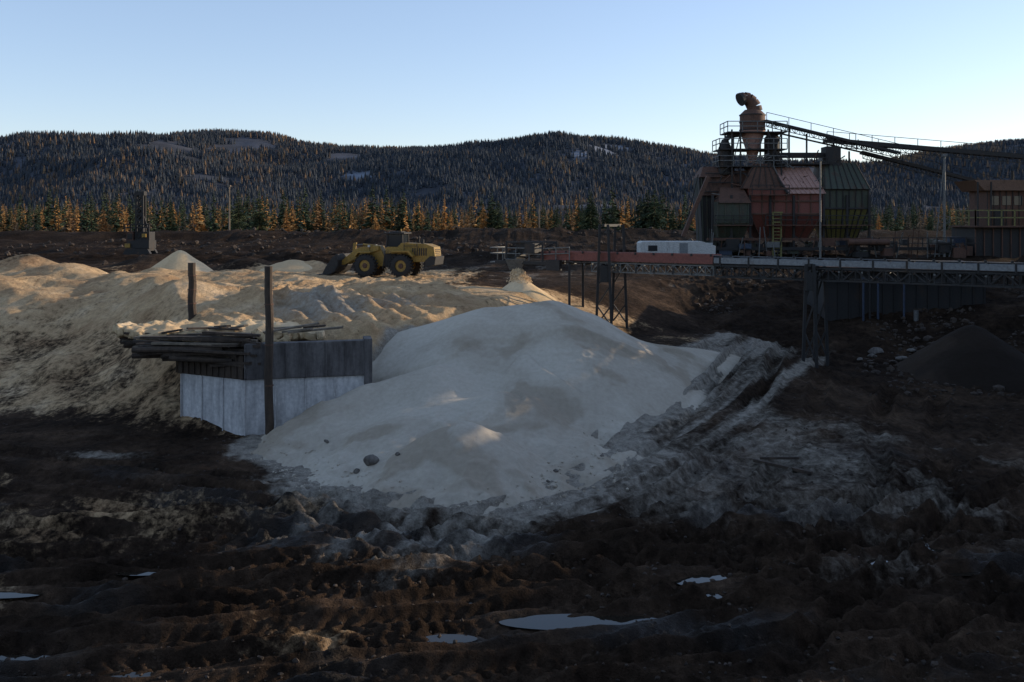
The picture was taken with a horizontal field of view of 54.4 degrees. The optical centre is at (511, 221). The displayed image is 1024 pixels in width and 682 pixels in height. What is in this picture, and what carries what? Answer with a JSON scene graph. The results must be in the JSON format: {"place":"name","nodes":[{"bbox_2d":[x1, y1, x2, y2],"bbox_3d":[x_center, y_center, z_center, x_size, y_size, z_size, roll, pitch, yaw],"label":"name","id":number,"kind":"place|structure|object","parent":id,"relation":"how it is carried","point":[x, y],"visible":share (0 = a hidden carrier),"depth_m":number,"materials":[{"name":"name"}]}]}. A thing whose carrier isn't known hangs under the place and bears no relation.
{"place":"outdoors","nodes":[
{"label":"outdoors","id":0,"kind":"place"},
{"bbox_2d":[0,227,1023,681],"bbox_3d":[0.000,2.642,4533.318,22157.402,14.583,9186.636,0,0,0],"label":"ground","id":1,"kind":"structure","parent":0,"point":[86,399],"depth_m":30.26,"materials":[{"name":"soil"}]},
{"bbox_2d":[0,591,41,597],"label":"puddle","id":2,"kind":"object","parent":1,"relation":"on","point":[8,594],"visible":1,"depth_m":24.16,"materials":[{"name":"black liquid"}]},
{"bbox_2d":[0,655,46,660],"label":"puddle","id":3,"kind":"object","parent":1,"relation":"on","point":[22,657],"visible":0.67,"depth_m":20.67,"materials":[{"name":"black liquid"}]},
{"bbox_2d":[96,208,112,231],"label":"larch tree","id":4,"kind":"object","parent":1,"relation":"on","point":[105,226],"visible":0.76,"depth_m":249.84,"materials":[{"name":"orange plant"}]},
{"bbox_2d":[66,672,150,677],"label":"puddle","id":5,"kind":"object","parent":1,"relation":"on","point":[132,674],"visible":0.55,"depth_m":19.85,"materials":[{"name":"black liquid"}]},
{"bbox_2d":[116,572,155,575],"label":"puddle","id":6,"kind":"object","parent":1,"relation":"on","point":[138,573],"visible":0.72,"depth_m":25.61,"materials":[{"name":"black liquid"}]},
{"bbox_2d":[123,191,157,254],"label":"drill rig","id":7,"kind":"object","parent":1,"relation":"on","point":[140,240],"visible":0.99,"depth_m":99.56,"materials":[{"name":"metal"}]},
{"bbox_2d":[162,200,177,230],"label":"pine tree","id":8,"kind":"object","parent":1,"relation":"on","point":[170,219],"visible":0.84,"depth_m":249.80,"materials":[{"name":"green plant"}]},
{"bbox_2d":[151,250,212,271],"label":"sand pile","id":9,"kind":"object","parent":1,"relation":"on","point":[179,260],"visible":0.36,"depth_m":76.00,"materials":[{"name":"beige sand"}]},
{"bbox_2d":[187,263,196,320],"bbox_3d":[-15.996,3.637,49.800,0.443,3.176,0.432,0,0,0],"label":"timber post","id":10,"kind":"object","parent":1,"relation":"on","point":[191,298],"visible":0.95,"depth_m":49.64,"materials":[{"name":"wood"}]},
{"bbox_2d":[227,185,230,229],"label":"utility pole","id":11,"kind":"object","parent":1,"relation":"on","point":[229,186],"visible":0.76,"depth_m":149.90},
{"bbox_2d":[226,186,249,229],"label":"pine tree","id":12,"kind":"object","parent":1,"relation":"on","point":[238,214],"visible":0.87,"depth_m":229.82,"materials":[{"name":"green plant"}]},
{"bbox_2d":[112,319,371,435],"bbox_3d":[-11.964,6.981,44.175,12.073,5.237,6.852,0,0,0],"label":"concrete bunker","id":13,"kind":"object","parent":1,"relation":"on","point":[220,366],"visible":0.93,"depth_m":41.66},
{"bbox_2d":[244,190,272,230],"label":"pine tree","id":14,"kind":"object","parent":1,"relation":"on","point":[259,222],"visible":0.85,"depth_m":234.72,"materials":[{"name":"green plant"}]},
{"bbox_2d":[264,266,273,434],"bbox_3d":[-9.846,5.538,40.350,0.386,7.477,0.367,0,0,0],"label":"timber post","id":15,"kind":"object","parent":1,"relation":"on","point":[269,346],"visible":0.93,"depth_m":40.21,"materials":[{"name":"wood"}]},
{"bbox_2d":[278,210,291,230],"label":"larch tree","id":16,"kind":"object","parent":1,"relation":"on","point":[286,222],"visible":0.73,"depth_m":249.90,"materials":[{"name":"orange plant"}]},
{"bbox_2d":[259,260,311,271],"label":"sand pile","id":17,"kind":"object","parent":1,"relation":"on","point":[294,266],"visible":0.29,"depth_m":78.37,"materials":[{"name":"beige sand"}]},
{"bbox_2d":[354,201,367,229],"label":"larch tree","id":18,"kind":"object","parent":1,"relation":"on","point":[362,227],"visible":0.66,"depth_m":259.84,"materials":[{"name":"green plant"}]},
{"bbox_2d":[371,210,380,229],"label":"larch tree","id":19,"kind":"object","parent":1,"relation":"on","point":[375,226],"visible":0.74,"depth_m":239.96,"materials":[{"name":"orange plant"}]},
{"bbox_2d":[317,229,443,277],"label":"wheel loader","id":20,"kind":"object","parent":1,"relation":"on","point":[400,255],"visible":0.98,"depth_m":73.14,"materials":[{"name":"metal"}]},
{"bbox_2d":[391,195,410,231],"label":"pine tree","id":21,"kind":"object","parent":1,"relation":"on","point":[399,224],"visible":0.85,"depth_m":254.86,"materials":[{"name":"green plant"}]},
{"bbox_2d":[250,413,628,512],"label":"sand lumps","id":22,"kind":"object","parent":1,"relation":"on","point":[479,493],"visible":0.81,"depth_m":33.81,"materials":[{"name":"white sand"}]},
{"bbox_2d":[445,212,453,229],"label":"larch tree","id":23,"kind":"object","parent":1,"relation":"on","point":[449,226],"visible":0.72,"depth_m":239.84,"materials":[{"name":"orange plant"}]},
{"bbox_2d":[426,634,476,642],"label":"puddle","id":24,"kind":"object","parent":1,"relation":"on","point":[448,638],"visible":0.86,"depth_m":21.61,"materials":[{"name":"black liquid"}]},
{"bbox_2d":[463,210,470,227],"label":"larch tree","id":25,"kind":"object","parent":1,"relation":"on","point":[467,221],"visible":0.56,"depth_m":234.88,"materials":[{"name":"orange plant"}]},
{"bbox_2d":[4,225,931,267],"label":"dirt lumps","id":26,"kind":"object","parent":1,"relation":"on","point":[104,262],"visible":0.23,"depth_m":107.53,"materials":[{"name":"brown soil"}]},
{"bbox_2d":[476,206,490,228],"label":"larch tree","id":27,"kind":"object","parent":1,"relation":"on","point":[484,223],"visible":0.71,"depth_m":249.80,"materials":[{"name":"orange plant"}]},
{"bbox_2d":[0,184,968,231],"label":"distant forest","id":28,"kind":"object","parent":1,"relation":"on","point":[64,219],"visible":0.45,"depth_m":277.18,"materials":[{"name":"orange plant"}]},
{"bbox_2d":[249,300,740,514],"bbox_3d":[-0.619,6.733,42.416,19.696,6.219,26.638,0,0,21],"label":"sand pile","id":29,"kind":"object","parent":1,"relation":"on","point":[502,400],"visible":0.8,"depth_m":39.29,"materials":[{"name":"white sand"}]},
{"bbox_2d":[363,454,378,465],"bbox_3d":[-4.856,8.214,34.286,0.542,0.413,0.402,0,0,25],"label":"rock","id":30,"kind":"object","parent":29,"relation":"on","point":[371,459],"visible":1,"depth_m":34.16,"materials":[{"name":"grey stone"}]},
{"bbox_2d":[491,198,506,228],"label":"pine tree","id":31,"kind":"object","parent":1,"relation":"on","point":[497,222],"visible":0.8,"depth_m":249.82,"materials":[{"name":"green plant"}]},
{"bbox_2d":[0,331,1023,681],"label":"mud clods","id":32,"kind":"object","parent":1,"relation":"on","point":[934,663],"visible":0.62,"depth_m":23.88,"materials":[{"name":"brown soil"}]},
{"bbox_2d":[502,277,556,301],"bbox_3d":[1.921,5.318,57.263,5.414,4.182,8.150,0,0,-44],"label":"sand pile","id":33,"kind":"object","parent":1,"relation":"on","point":[529,289],"visible":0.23,"depth_m":57.56,"materials":[{"name":"beige sand"}]},
{"bbox_2d":[538,202,540,227],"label":"utility pole","id":34,"kind":"object","parent":1,"relation":"on","point":[539,203],"visible":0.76,"depth_m":149.91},
{"bbox_2d":[549,208,561,228],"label":"pine tree","id":35,"kind":"object","parent":1,"relation":"on","point":[556,220],"visible":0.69,"depth_m":239.80,"materials":[{"name":"green plant"}]},
{"bbox_2d":[499,614,656,629],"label":"puddle","id":36,"kind":"object","parent":1,"relation":"on","point":[548,621],"visible":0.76,"depth_m":22.53,"materials":[{"name":"black liquid"}]},
{"bbox_2d":[570,202,586,230],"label":"pine tree","id":37,"kind":"object","parent":1,"relation":"on","point":[579,214],"visible":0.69,"depth_m":239.91,"materials":[{"name":"green plant"}]},
{"bbox_2d":[576,192,601,229],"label":"pine tree","id":38,"kind":"object","parent":1,"relation":"on","point":[592,222],"visible":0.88,"depth_m":234.75,"materials":[{"name":"green plant"}]},
{"bbox_2d":[609,206,621,229],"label":"pine tree","id":39,"kind":"object","parent":1,"relation":"on","point":[614,218],"visible":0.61,"depth_m":234.89,"materials":[{"name":"green plant"}]},
{"bbox_2d":[628,197,643,227],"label":"pine tree","id":40,"kind":"object","parent":1,"relation":"on","point":[638,212],"visible":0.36,"depth_m":219.90,"materials":[{"name":"green plant"}]},
{"bbox_2d":[631,190,665,230],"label":"pine tree","id":41,"kind":"object","parent":1,"relation":"on","point":[644,207],"visible":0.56,"depth_m":214.59,"materials":[{"name":"green plant"}]},
{"bbox_2d":[640,190,668,228],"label":"pine tree","id":42,"kind":"object","parent":1,"relation":"on","point":[656,218],"visible":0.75,"depth_m":211.74,"materials":[{"name":"green plant"}]},
{"bbox_2d":[666,208,680,229],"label":"pine tree","id":43,"kind":"object","parent":1,"relation":"on","point":[672,221],"visible":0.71,"depth_m":224.88,"materials":[{"name":"green plant"}]},
{"bbox_2d":[637,241,715,253],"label":"site trailer","id":44,"kind":"object","parent":1,"relation":"on","point":[697,247],"visible":0.54,"depth_m":87.00,"materials":[{"name":"white paint"}]},
{"bbox_2d":[682,207,695,230],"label":"pine tree","id":45,"kind":"object","parent":1,"relation":"on","point":[691,224],"visible":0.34,"depth_m":229.84,"materials":[{"name":"green plant"}]},
{"bbox_2d":[673,575,725,584],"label":"puddle","id":46,"kind":"object","parent":1,"relation":"on","point":[700,578],"visible":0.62,"depth_m":25.25,"materials":[{"name":"black liquid"}]},
{"bbox_2d":[705,593,722,598],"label":"puddle","id":47,"kind":"object","parent":1,"relation":"on","point":[716,596],"visible":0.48,"depth_m":24.10,"materials":[{"name":"black liquid"}]},
{"bbox_2d":[490,224,1023,368],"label":"belt conveyor","id":48,"kind":"object","parent":1,"relation":"on","point":[515,260],"visible":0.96,"depth_m":51.22,"materials":[{"name":"metal"}]},
{"bbox_2d":[753,457,812,474],"bbox_3d":[9.447,8.262,34.183,2.130,0.330,0.872,0,0,41],"label":"broken timber","id":49,"kind":"object","parent":1,"relation":"on","point":[762,461],"visible":1,"depth_m":34.17,"materials":[{"name":"brown wood"}]},
{"bbox_2d":[818,158,822,257],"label":"steel mast","id":50,"kind":"object","parent":1,"relation":"on","point":[820,159],"visible":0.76,"depth_m":87.93,"materials":[{"name":"grey metal"}]},
{"bbox_2d":[681,92,1023,257],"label":"processing plant","id":51,"kind":"object","parent":1,"relation":"on","point":[775,203],"visible":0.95,"depth_m":93.51,"materials":[{"name":"red paint"}]},
{"bbox_2d":[695,272,1023,396],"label":"rocks","id":52,"kind":"object","parent":1,"relation":"on","point":[891,368],"visible":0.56,"depth_m":57.62,"materials":[{"name":"grey stone"}]},
{"bbox_2d":[860,214,873,231],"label":"pine tree","id":53,"kind":"object","parent":1,"relation":"on","point":[864,228],"visible":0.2,"depth_m":199.48,"materials":[{"name":"green plant"}]},
{"bbox_2d":[868,347,883,353],"bbox_3d":[20.452,7.272,55.959,0.844,0.447,0.563,0,0,-15],"label":"concrete rubble","id":54,"kind":"object","parent":1,"relation":"on","point":[875,350],"visible":0.93,"depth_m":55.85,"materials":[{"name":"grey concrete"}]},
{"bbox_2d":[867,559,888,563],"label":"puddle","id":55,"kind":"object","parent":1,"relation":"on","point":[871,561],"visible":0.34,"depth_m":26.51,"materials":[{"name":"black liquid"}]},
{"bbox_2d":[875,215,882,228],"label":"larch tree","id":56,"kind":"object","parent":1,"relation":"on","point":[878,224],"visible":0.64,"depth_m":229.91,"materials":[{"name":"orange plant"}]},
{"bbox_2d":[807,266,989,320],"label":"retaining wall","id":57,"kind":"structure","parent":1,"relation":"on","point":[849,300],"depth_m":62.00,"materials":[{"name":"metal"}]},
{"bbox_2d":[927,217,933,230],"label":"pine tree","id":58,"kind":"object","parent":1,"relation":"on","point":[930,227],"visible":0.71,"depth_m":209.97,"materials":[{"name":"green plant"}]},
{"bbox_2d":[924,543,943,552],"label":"puddle","id":59,"kind":"object","parent":1,"relation":"on","point":[935,550],"visible":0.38,"depth_m":27.48,"materials":[{"name":"black liquid"}]},
{"bbox_2d":[941,154,946,256],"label":"steel mast","id":60,"kind":"object","parent":1,"relation":"on","point":[944,199],"visible":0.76,"depth_m":91.91,"materials":[{"name":"grey metal"}]},
{"bbox_2d":[934,163,949,256],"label":"mast stay","id":61,"kind":"object","parent":60,"relation":"attached to","point":[939,209],"visible":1,"depth_m":91.97,"materials":[{"name":"metal"}]},
{"bbox_2d":[893,325,1023,392],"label":"dirt pile","id":62,"kind":"object","parent":1,"relation":"on","point":[969,356],"visible":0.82,"depth_m":49.02,"materials":[{"name":"black soil"}]},
{"bbox_2d":[948,171,1023,258],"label":"control tower","id":63,"kind":"structure","parent":1,"relation":"on","point":[995,217],"depth_m":93.39,"materials":[{"name":"metal"}]},
{"bbox_2d":[0,134,1023,224],"bbox_3d":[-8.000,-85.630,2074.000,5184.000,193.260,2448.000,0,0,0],"label":"forested hill","id":64,"kind":"structure","parent":0,"point":[245,142],"depth_m":1502.32,"materials":[{"name":"green plant"}]},
{"bbox_2d":[0,128,1023,222],"bbox_3d":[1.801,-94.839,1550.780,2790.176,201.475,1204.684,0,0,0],"label":"hillside forest","id":65,"kind":"object","parent":64,"relation":"on","point":[225,162],"visible":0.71,"depth_m":1472.77,"materials":[{"name":"green plant"}]},
{"bbox_2d":[0,0,1023,162],"label":"sky","id":66,"kind":"structure","parent":0,"point":[395,73],"materials":[{"name":"blue"}]}
]}

